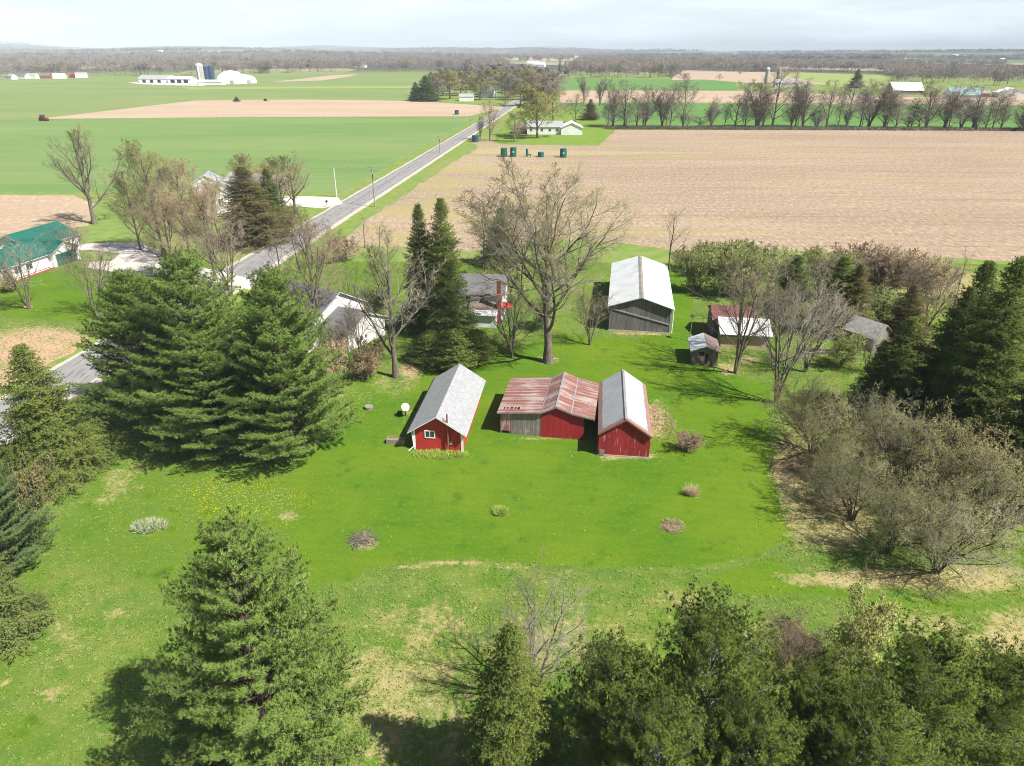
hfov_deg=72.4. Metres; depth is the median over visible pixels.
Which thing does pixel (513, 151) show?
oil tank
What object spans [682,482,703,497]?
grass tuft
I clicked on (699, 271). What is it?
shrub
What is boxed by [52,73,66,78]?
house
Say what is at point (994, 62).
woodland
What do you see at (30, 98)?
green field
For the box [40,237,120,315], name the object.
budding tree
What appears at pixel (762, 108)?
bare tree
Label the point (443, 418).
red shed
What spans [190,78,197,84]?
milk house
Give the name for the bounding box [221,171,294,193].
grey house
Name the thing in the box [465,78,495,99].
grove tree
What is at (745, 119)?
bare tree
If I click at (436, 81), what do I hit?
grove tree
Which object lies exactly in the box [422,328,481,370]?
yew bush
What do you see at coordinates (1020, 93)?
white barn
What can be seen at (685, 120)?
bare tree
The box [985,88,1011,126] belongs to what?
bare tree
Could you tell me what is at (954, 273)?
budding tree
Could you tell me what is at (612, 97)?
bare tree
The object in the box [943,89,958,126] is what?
bare tree
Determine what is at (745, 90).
bare tree
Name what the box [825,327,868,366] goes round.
shrub
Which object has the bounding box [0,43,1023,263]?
ground
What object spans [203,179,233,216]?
white house
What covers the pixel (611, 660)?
scrub pine
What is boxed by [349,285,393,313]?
shrub
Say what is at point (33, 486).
shrub
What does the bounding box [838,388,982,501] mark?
thicket shrub
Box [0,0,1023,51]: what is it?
sky
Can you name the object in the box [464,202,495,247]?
budding tree
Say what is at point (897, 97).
bare tree
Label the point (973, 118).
bare tree
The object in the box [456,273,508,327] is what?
farmhouse
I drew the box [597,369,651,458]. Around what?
red barn
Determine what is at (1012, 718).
scrub pine
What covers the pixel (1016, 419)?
shrub
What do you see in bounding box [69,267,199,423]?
white pine
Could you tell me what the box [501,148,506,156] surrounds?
oil tank
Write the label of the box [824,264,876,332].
spruce tree
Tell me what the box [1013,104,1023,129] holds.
bare tree
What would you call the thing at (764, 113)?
bare tree
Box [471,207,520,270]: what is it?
spruce tree
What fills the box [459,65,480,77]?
grove tree
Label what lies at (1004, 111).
bare tree
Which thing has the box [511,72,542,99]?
grove tree
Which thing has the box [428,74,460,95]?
grove tree
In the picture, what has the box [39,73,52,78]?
house
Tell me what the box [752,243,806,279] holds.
shrub
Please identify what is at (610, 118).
bare tree
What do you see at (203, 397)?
white pine
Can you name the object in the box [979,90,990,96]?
red shed
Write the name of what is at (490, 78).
grove tree
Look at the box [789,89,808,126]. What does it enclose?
bare tree
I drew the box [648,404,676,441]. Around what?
dead weeds
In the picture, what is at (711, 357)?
door
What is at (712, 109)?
bare tree
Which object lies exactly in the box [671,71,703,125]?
bare tree
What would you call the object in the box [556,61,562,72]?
spruce tree
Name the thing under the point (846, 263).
spruce tree
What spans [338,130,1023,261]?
corn field
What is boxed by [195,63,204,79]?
silo
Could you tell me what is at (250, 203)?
spruce tree
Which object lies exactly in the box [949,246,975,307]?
budding tree
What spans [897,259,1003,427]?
spruce tree
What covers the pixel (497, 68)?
grove tree
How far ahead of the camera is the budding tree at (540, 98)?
290.25 m
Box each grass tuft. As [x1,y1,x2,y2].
[491,504,508,515]
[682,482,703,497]
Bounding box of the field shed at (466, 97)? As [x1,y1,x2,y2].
[459,93,473,100]
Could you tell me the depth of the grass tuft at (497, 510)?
56.71 m
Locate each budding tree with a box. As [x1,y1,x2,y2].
[0,232,47,308]
[33,220,96,261]
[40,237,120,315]
[103,169,151,249]
[122,189,198,263]
[140,156,241,260]
[162,181,235,279]
[186,176,226,233]
[188,208,253,295]
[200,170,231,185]
[222,152,272,190]
[247,201,350,344]
[254,155,307,207]
[255,224,302,281]
[313,312,355,371]
[335,264,368,308]
[335,300,376,349]
[355,215,367,247]
[358,217,392,257]
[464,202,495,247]
[509,85,570,137]
[860,242,921,295]
[890,248,948,298]
[916,273,962,329]
[927,257,973,298]
[934,290,959,323]
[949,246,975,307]
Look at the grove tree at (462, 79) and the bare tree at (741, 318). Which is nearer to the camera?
the bare tree at (741, 318)
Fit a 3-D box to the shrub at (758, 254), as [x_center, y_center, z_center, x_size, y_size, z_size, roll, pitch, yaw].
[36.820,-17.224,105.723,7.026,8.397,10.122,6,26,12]
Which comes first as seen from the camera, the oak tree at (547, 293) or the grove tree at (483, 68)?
the oak tree at (547, 293)
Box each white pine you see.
[0,460,60,570]
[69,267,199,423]
[102,249,285,442]
[121,504,382,765]
[140,327,277,460]
[207,261,361,460]
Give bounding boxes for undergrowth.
[602,125,1023,130]
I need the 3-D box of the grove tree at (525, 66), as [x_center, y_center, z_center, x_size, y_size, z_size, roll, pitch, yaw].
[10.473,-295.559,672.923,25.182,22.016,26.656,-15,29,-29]
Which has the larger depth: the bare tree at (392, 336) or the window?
the bare tree at (392, 336)
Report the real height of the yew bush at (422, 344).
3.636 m
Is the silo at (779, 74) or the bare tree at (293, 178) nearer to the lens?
the bare tree at (293, 178)
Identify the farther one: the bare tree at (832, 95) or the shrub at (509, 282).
the bare tree at (832, 95)
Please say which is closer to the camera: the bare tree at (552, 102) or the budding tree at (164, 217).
the budding tree at (164, 217)
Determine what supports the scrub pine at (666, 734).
on the lawn at (408, 508)
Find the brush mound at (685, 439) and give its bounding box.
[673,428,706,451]
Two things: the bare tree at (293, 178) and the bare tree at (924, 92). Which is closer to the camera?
the bare tree at (293, 178)
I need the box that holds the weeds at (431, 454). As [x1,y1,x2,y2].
[411,448,468,458]
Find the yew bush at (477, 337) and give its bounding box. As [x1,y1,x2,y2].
[465,329,498,363]
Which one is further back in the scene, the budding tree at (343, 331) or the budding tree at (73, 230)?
the budding tree at (73, 230)
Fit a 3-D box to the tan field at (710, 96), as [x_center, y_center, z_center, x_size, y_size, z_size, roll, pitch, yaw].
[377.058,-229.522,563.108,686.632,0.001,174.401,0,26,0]
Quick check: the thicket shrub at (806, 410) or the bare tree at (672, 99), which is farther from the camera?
the bare tree at (672, 99)
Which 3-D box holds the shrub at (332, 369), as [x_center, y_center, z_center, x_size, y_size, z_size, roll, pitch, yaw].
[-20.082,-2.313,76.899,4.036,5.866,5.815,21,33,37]
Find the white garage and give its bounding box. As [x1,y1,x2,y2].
[191,170,221,193]
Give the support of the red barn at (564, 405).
on the lawn at (408, 508)
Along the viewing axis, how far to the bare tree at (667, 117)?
337.53 m
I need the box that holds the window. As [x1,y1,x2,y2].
[424,430,434,437]
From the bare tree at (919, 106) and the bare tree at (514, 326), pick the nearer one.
the bare tree at (514, 326)
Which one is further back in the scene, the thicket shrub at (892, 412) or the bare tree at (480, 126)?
the bare tree at (480, 126)
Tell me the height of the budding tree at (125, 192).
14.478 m
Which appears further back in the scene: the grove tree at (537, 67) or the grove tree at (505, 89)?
the grove tree at (537, 67)
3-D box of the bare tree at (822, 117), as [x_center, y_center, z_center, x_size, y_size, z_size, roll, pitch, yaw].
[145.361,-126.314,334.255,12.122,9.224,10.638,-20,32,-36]
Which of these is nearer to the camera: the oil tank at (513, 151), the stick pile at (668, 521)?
the stick pile at (668, 521)
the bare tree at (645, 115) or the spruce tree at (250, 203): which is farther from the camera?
the bare tree at (645, 115)
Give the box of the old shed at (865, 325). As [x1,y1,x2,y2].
[842,315,893,351]
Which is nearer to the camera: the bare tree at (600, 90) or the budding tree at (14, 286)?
the budding tree at (14, 286)
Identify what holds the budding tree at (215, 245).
on the ground at (109, 229)
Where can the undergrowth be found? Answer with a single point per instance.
(681, 127)
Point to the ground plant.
(148, 522)
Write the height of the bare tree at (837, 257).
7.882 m
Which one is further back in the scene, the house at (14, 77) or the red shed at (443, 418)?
the house at (14, 77)
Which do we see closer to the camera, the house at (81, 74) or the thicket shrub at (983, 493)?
the thicket shrub at (983, 493)
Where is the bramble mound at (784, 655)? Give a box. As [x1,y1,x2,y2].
[757,604,831,674]
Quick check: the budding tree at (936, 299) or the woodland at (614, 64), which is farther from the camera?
the woodland at (614, 64)
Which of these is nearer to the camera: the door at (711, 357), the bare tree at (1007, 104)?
the door at (711, 357)
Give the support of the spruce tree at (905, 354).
on the lawn at (408, 508)
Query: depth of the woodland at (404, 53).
2309.59 m
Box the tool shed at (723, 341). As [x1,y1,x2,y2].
[707,305,772,349]
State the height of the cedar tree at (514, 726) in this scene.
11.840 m
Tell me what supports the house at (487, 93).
on the ground at (109, 229)
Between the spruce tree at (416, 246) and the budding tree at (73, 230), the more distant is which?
the budding tree at (73, 230)
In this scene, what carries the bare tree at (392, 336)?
on the lawn at (408, 508)
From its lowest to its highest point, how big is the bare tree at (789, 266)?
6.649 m
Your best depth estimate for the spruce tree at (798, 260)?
97.82 m
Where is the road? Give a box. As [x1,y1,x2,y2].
[0,72,563,437]
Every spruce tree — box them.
[0,343,128,501]
[212,166,294,254]
[255,168,293,226]
[396,203,437,334]
[406,82,421,101]
[410,76,443,100]
[412,198,480,340]
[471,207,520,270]
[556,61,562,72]
[579,99,600,120]
[761,255,815,314]
[793,256,879,333]
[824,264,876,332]
[845,316,935,429]
[846,69,865,87]
[878,284,936,353]
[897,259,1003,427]
[901,256,1023,466]
[912,287,978,417]
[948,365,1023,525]
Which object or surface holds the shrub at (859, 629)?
on the lawn at (408, 508)
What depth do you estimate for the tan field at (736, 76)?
987.27 m
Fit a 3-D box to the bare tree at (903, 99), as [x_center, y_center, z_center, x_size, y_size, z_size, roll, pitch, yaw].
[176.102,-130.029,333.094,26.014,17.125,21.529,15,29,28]
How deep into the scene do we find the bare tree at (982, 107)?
327.90 m
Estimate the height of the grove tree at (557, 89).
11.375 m
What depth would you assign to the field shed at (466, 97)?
501.83 m
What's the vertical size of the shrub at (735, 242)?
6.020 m
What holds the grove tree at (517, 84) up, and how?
on the ground at (109, 229)
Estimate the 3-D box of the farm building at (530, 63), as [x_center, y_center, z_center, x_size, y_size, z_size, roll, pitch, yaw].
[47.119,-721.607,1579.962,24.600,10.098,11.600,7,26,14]
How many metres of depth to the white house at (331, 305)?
89.01 m
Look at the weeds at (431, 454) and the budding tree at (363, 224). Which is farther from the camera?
the budding tree at (363, 224)
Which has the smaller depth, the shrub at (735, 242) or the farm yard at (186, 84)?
the shrub at (735, 242)
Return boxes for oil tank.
[472,135,478,141]
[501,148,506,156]
[510,147,516,156]
[538,152,543,156]
[560,146,566,157]
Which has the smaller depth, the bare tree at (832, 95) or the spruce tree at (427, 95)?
the bare tree at (832, 95)
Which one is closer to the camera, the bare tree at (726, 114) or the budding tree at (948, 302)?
the budding tree at (948, 302)
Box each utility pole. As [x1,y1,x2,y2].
[333,168,336,196]
[368,167,376,206]
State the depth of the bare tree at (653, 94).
334.75 m
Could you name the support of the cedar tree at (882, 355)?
on the lawn at (408, 508)
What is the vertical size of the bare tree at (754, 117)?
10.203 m
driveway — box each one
[78,243,254,289]
[279,196,342,207]
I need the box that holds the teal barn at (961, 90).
[942,87,980,99]
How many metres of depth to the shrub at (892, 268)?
103.12 m
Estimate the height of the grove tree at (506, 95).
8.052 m
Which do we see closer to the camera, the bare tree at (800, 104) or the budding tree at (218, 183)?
the budding tree at (218, 183)
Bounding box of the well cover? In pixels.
[364,404,372,409]
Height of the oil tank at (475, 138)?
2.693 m
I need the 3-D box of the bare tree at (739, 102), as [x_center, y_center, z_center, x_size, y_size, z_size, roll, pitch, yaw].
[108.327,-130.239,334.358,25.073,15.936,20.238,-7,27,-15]
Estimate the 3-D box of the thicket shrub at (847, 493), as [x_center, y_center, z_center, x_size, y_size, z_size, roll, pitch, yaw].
[26.749,7.847,55.144,7.162,6.655,8.457,22,33,38]
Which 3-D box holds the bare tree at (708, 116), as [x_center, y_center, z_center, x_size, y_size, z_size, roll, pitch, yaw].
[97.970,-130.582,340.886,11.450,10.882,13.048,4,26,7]
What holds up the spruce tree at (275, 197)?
on the ground at (109, 229)
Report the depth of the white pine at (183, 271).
61.58 m
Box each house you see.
[0,221,80,284]
[3,74,17,79]
[16,73,29,78]
[27,73,39,78]
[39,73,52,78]
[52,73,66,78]
[74,72,87,77]
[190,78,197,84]
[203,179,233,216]
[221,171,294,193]
[270,281,384,352]
[479,87,496,96]
[515,120,582,134]
[773,79,795,87]
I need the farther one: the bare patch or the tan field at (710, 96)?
the bare patch
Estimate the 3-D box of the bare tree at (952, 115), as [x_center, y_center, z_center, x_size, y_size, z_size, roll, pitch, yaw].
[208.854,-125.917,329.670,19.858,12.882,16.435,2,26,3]
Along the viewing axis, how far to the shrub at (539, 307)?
92.75 m
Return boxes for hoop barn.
[217,70,246,83]
[243,74,256,82]
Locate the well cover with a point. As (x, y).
(368, 406)
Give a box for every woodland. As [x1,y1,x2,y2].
[0,41,1023,62]
[0,53,510,75]
[380,51,441,56]
[509,49,613,56]
[560,56,775,77]
[620,52,894,59]
[761,57,1023,85]
[905,58,1007,65]
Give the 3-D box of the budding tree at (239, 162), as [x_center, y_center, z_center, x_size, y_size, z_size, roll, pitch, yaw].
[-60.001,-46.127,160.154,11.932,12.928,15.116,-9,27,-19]
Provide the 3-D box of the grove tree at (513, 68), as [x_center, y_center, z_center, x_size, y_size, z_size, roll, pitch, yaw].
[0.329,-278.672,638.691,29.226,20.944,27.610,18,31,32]
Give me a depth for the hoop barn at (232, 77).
728.08 m
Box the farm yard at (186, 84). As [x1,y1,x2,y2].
[129,82,204,85]
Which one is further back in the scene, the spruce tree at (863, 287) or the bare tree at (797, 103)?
the bare tree at (797, 103)
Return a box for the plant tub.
[397,411,402,416]
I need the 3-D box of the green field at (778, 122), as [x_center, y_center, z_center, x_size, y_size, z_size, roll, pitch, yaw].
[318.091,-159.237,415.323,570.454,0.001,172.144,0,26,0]
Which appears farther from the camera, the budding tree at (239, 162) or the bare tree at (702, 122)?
the bare tree at (702, 122)
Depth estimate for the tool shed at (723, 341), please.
88.59 m
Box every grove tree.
[423,71,438,86]
[425,78,448,94]
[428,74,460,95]
[431,70,464,98]
[438,67,458,91]
[452,71,474,92]
[454,72,478,92]
[457,65,480,89]
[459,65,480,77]
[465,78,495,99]
[468,76,503,91]
[472,66,494,84]
[478,70,506,85]
[489,63,513,79]
[491,74,522,97]
[494,71,519,92]
[496,84,517,99]
[498,93,511,102]
[501,65,524,83]
[504,81,533,103]
[511,67,537,91]
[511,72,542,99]
[515,64,531,82]
[532,65,545,74]
[533,67,561,81]
[533,77,566,102]
[542,68,558,80]
[546,72,571,85]
[550,84,564,94]
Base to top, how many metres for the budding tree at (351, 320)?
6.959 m
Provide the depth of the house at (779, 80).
704.13 m
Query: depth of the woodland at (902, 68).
1045.40 m
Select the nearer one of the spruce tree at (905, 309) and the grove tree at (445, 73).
the spruce tree at (905, 309)
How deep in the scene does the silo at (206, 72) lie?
764.63 m
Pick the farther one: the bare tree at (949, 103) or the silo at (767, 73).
the silo at (767, 73)
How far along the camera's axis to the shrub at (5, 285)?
106.55 m
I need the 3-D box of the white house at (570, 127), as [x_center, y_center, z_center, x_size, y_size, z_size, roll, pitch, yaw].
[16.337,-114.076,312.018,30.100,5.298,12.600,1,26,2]
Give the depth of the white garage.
180.05 m
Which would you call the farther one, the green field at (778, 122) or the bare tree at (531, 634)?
the green field at (778, 122)
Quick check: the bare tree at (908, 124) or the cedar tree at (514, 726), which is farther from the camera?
the bare tree at (908, 124)
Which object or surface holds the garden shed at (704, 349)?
on the lawn at (408, 508)
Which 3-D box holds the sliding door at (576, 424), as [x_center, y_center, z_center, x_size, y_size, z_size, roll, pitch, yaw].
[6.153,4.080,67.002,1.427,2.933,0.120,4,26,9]
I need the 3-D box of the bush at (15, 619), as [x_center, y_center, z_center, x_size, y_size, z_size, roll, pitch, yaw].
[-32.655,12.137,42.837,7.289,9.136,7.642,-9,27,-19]
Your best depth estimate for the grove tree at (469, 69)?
632.46 m
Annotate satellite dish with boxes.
[401,403,408,415]
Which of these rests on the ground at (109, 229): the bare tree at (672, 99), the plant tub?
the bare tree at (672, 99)
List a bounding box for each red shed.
[406,364,485,450]
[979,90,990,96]
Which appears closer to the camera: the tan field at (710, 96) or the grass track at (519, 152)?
the grass track at (519, 152)
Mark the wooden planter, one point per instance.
(396, 440)
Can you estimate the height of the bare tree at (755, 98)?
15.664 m
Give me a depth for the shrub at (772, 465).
62.15 m
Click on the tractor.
(42, 117)
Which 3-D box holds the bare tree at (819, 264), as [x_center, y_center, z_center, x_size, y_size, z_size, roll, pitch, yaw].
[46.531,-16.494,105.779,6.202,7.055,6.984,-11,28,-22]
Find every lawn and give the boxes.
[0,260,1023,765]
[496,105,615,143]
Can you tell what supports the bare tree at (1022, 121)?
on the corn field at (955, 202)
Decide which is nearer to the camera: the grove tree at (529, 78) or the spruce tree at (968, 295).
the spruce tree at (968, 295)
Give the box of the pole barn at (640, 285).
[608,255,674,333]
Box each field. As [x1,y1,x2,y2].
[0,73,456,118]
[0,117,473,192]
[0,195,96,235]
[48,99,502,118]
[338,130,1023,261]
[507,55,578,60]
[560,78,737,89]
[560,90,1023,104]
[561,103,1023,127]
[672,70,827,84]
[773,72,902,88]
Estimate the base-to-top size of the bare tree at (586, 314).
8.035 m
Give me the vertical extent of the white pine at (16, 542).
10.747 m
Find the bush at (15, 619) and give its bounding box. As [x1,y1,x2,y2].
[0,550,56,664]
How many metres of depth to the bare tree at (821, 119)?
333.52 m
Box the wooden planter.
[386,436,405,444]
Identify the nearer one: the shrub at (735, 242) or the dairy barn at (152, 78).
the shrub at (735, 242)
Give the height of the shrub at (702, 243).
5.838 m
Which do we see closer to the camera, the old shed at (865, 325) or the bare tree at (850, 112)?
the old shed at (865, 325)
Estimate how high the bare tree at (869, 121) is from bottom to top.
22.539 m
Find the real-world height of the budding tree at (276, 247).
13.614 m
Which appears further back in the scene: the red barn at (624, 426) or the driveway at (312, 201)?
the driveway at (312, 201)
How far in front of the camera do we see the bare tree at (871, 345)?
81.02 m
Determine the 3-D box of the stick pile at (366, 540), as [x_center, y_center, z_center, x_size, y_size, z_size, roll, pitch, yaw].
[-11.468,11.724,53.535,2.888,0.663,2.795,-20,32,-36]
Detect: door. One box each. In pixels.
[55,249,76,265]
[568,414,583,439]
[707,352,715,365]
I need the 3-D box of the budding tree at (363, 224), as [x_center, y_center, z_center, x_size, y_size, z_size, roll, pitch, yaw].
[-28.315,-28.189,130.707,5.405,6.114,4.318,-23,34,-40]
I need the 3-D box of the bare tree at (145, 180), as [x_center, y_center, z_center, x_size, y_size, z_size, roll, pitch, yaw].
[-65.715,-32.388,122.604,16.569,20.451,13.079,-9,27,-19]
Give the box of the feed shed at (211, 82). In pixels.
[197,80,225,84]
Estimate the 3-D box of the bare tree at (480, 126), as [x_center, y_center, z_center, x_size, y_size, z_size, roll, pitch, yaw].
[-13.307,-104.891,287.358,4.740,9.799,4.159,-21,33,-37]
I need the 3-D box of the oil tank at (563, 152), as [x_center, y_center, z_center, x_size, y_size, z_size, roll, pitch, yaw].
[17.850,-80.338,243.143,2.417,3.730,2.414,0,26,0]
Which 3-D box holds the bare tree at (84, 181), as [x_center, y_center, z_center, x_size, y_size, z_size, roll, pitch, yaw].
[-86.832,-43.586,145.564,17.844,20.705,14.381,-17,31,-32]
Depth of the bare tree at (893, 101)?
329.79 m
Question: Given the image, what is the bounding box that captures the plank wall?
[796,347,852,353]
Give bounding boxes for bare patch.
[274,74,356,81]
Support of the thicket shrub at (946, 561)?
on the lawn at (408, 508)
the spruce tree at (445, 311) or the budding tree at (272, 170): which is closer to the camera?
the spruce tree at (445, 311)
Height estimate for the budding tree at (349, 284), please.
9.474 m
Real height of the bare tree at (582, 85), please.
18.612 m
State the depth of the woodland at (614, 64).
1161.90 m
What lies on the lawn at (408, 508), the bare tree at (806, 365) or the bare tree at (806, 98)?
the bare tree at (806, 365)
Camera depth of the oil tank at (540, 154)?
243.25 m
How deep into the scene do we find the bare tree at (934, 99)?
331.28 m
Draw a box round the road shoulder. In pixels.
[0,77,557,448]
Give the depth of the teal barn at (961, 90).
541.59 m
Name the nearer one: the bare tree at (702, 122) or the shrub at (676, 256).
the shrub at (676, 256)
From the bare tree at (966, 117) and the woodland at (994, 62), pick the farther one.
the woodland at (994, 62)
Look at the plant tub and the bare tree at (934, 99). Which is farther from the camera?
the bare tree at (934, 99)
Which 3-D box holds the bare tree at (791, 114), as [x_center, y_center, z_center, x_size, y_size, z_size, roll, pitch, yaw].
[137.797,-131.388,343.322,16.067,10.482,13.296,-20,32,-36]
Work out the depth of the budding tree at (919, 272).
100.86 m
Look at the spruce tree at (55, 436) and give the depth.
58.28 m
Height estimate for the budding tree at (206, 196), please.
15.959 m
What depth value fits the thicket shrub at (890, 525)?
49.93 m
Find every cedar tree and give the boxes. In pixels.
[444,621,570,765]
[849,341,906,413]
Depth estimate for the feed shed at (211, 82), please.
707.52 m
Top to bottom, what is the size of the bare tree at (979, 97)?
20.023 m
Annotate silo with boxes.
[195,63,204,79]
[203,66,209,79]
[208,66,214,79]
[764,67,769,83]
[776,67,781,78]
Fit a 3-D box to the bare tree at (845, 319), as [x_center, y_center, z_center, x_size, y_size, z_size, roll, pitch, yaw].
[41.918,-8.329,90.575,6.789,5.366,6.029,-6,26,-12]
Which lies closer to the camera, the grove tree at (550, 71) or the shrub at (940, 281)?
the shrub at (940, 281)
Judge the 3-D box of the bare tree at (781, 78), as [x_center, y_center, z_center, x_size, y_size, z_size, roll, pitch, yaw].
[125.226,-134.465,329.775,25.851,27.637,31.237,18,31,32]
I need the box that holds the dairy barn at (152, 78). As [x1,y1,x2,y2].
[138,75,173,82]
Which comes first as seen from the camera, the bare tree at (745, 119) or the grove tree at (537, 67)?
the bare tree at (745, 119)
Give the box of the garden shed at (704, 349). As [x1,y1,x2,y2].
[688,333,721,365]
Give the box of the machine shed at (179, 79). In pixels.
[167,76,193,82]
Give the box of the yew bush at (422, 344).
[403,332,440,366]
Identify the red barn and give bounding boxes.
[497,372,599,439]
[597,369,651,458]
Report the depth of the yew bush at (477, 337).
82.60 m
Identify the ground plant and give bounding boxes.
[130,516,167,534]
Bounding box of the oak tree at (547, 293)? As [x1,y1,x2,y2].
[448,151,643,363]
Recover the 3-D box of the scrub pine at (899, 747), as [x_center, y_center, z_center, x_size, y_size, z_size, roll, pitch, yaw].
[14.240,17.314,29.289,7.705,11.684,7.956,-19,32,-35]
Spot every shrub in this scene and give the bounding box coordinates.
[0,269,19,291]
[1,451,58,543]
[310,333,352,383]
[328,235,360,261]
[347,334,387,378]
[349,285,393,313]
[479,258,533,300]
[527,297,560,328]
[670,244,729,291]
[671,249,694,267]
[692,238,732,275]
[700,240,753,296]
[718,239,760,254]
[737,240,783,295]
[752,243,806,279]
[754,365,892,469]
[765,433,844,514]
[779,295,820,330]
[794,416,872,499]
[798,435,905,526]
[800,245,842,275]
[822,577,905,672]
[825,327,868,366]
[829,238,900,287]
[838,380,945,469]
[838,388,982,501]
[854,453,983,569]
[860,245,928,296]
[866,282,904,321]
[878,477,1023,600]
[889,249,965,297]
[900,399,1023,543]
[937,434,1023,547]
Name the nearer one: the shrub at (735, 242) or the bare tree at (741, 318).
the bare tree at (741, 318)
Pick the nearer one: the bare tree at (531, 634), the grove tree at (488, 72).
the bare tree at (531, 634)
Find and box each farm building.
[527,61,537,65]
[533,62,545,66]
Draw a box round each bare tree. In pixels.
[42,122,131,224]
[83,138,186,254]
[273,149,316,213]
[327,225,447,378]
[456,545,595,689]
[476,99,504,140]
[476,115,484,136]
[479,289,551,358]
[504,110,531,141]
[539,91,568,120]
[556,612,623,742]
[560,92,587,121]
[566,285,617,344]
[574,75,591,103]
[593,77,611,105]
[596,96,628,124]
[600,102,621,125]
[603,80,621,124]
[607,79,641,125]
[616,109,638,125]
[625,93,652,126]
[633,83,663,126]
[633,99,652,125]
[641,95,654,125]
[650,83,679,126]
[653,81,686,126]
[659,206,697,269]
[662,105,676,123]
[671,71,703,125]
[680,113,697,125]
[687,241,796,373]
[689,115,714,125]
[704,104,725,125]
[707,95,721,124]
[715,94,761,126]
[722,102,731,125]
[736,101,764,126]
[736,263,846,403]
[737,79,781,126]
[739,80,753,126]
[745,67,801,126]
[746,94,765,125]
[751,108,777,125]
[760,97,774,126]
[769,257,812,289]
[778,271,870,372]
[780,104,808,124]
[784,85,812,126]
[785,108,803,125]
[786,77,832,126]
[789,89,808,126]
[803,250,837,290]
[808,110,831,125]
[810,109,830,125]
[812,79,846,126]
[814,296,868,337]
[816,249,872,278]
[827,79,872,126]
[832,87,850,126]
[841,108,852,122]
[847,327,889,370]
[852,78,903,127]
[852,86,877,126]
[855,90,875,124]
[862,92,908,126]
[877,90,903,126]
[880,81,898,126]
[881,99,924,127]
[899,80,958,126]
[900,97,935,127]
[902,115,918,127]
[905,108,942,126]
[917,90,949,126]
[932,81,977,126]
[936,101,978,129]
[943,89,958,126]
[952,97,984,127]
[953,86,1003,127]
[964,108,994,127]
[970,100,1005,126]
[975,98,987,128]
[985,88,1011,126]
[988,89,1023,128]
[999,103,1011,123]
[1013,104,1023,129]
[1016,114,1023,130]
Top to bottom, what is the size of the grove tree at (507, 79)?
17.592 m
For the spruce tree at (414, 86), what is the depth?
498.61 m
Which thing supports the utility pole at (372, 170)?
on the road verge
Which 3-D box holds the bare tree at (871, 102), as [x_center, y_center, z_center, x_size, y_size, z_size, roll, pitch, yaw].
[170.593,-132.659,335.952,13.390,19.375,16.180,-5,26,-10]
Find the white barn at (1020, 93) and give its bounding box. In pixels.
[993,87,1023,97]
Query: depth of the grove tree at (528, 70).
578.10 m
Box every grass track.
[182,86,450,88]
[471,149,1023,155]
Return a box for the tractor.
[38,114,48,120]
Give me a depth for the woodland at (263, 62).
1164.74 m
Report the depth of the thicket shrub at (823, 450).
58.98 m
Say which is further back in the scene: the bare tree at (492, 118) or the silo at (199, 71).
the silo at (199, 71)
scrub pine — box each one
[547,625,685,765]
[574,672,729,765]
[622,573,804,765]
[690,673,818,765]
[745,641,907,765]
[769,652,961,765]
[821,607,1023,765]
[929,631,1023,765]
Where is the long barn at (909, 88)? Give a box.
[885,82,923,94]
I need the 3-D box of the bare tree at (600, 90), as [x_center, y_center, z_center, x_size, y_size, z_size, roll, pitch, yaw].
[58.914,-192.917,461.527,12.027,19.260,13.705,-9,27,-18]
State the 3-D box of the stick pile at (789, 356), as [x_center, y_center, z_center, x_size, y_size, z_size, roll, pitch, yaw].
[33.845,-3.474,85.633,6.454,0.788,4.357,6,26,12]
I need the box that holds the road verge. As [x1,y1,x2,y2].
[0,73,563,459]
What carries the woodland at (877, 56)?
on the ground at (109, 229)
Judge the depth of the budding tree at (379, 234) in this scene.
124.12 m
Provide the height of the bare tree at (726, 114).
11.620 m
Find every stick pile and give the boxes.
[343,527,379,551]
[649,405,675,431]
[657,518,684,533]
[762,351,816,362]
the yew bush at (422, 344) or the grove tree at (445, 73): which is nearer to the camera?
the yew bush at (422, 344)
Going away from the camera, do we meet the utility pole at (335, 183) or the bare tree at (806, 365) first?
the bare tree at (806, 365)
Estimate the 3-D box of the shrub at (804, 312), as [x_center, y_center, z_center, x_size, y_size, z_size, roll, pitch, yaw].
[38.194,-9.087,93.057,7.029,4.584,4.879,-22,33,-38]
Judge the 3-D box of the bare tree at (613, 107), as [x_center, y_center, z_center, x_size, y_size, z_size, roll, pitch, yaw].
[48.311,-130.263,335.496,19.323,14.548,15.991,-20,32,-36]
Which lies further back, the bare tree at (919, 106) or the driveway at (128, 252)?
the bare tree at (919, 106)
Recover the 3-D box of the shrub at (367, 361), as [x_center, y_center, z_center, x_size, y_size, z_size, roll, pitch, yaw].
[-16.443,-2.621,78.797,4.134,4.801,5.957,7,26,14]
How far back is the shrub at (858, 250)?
107.52 m

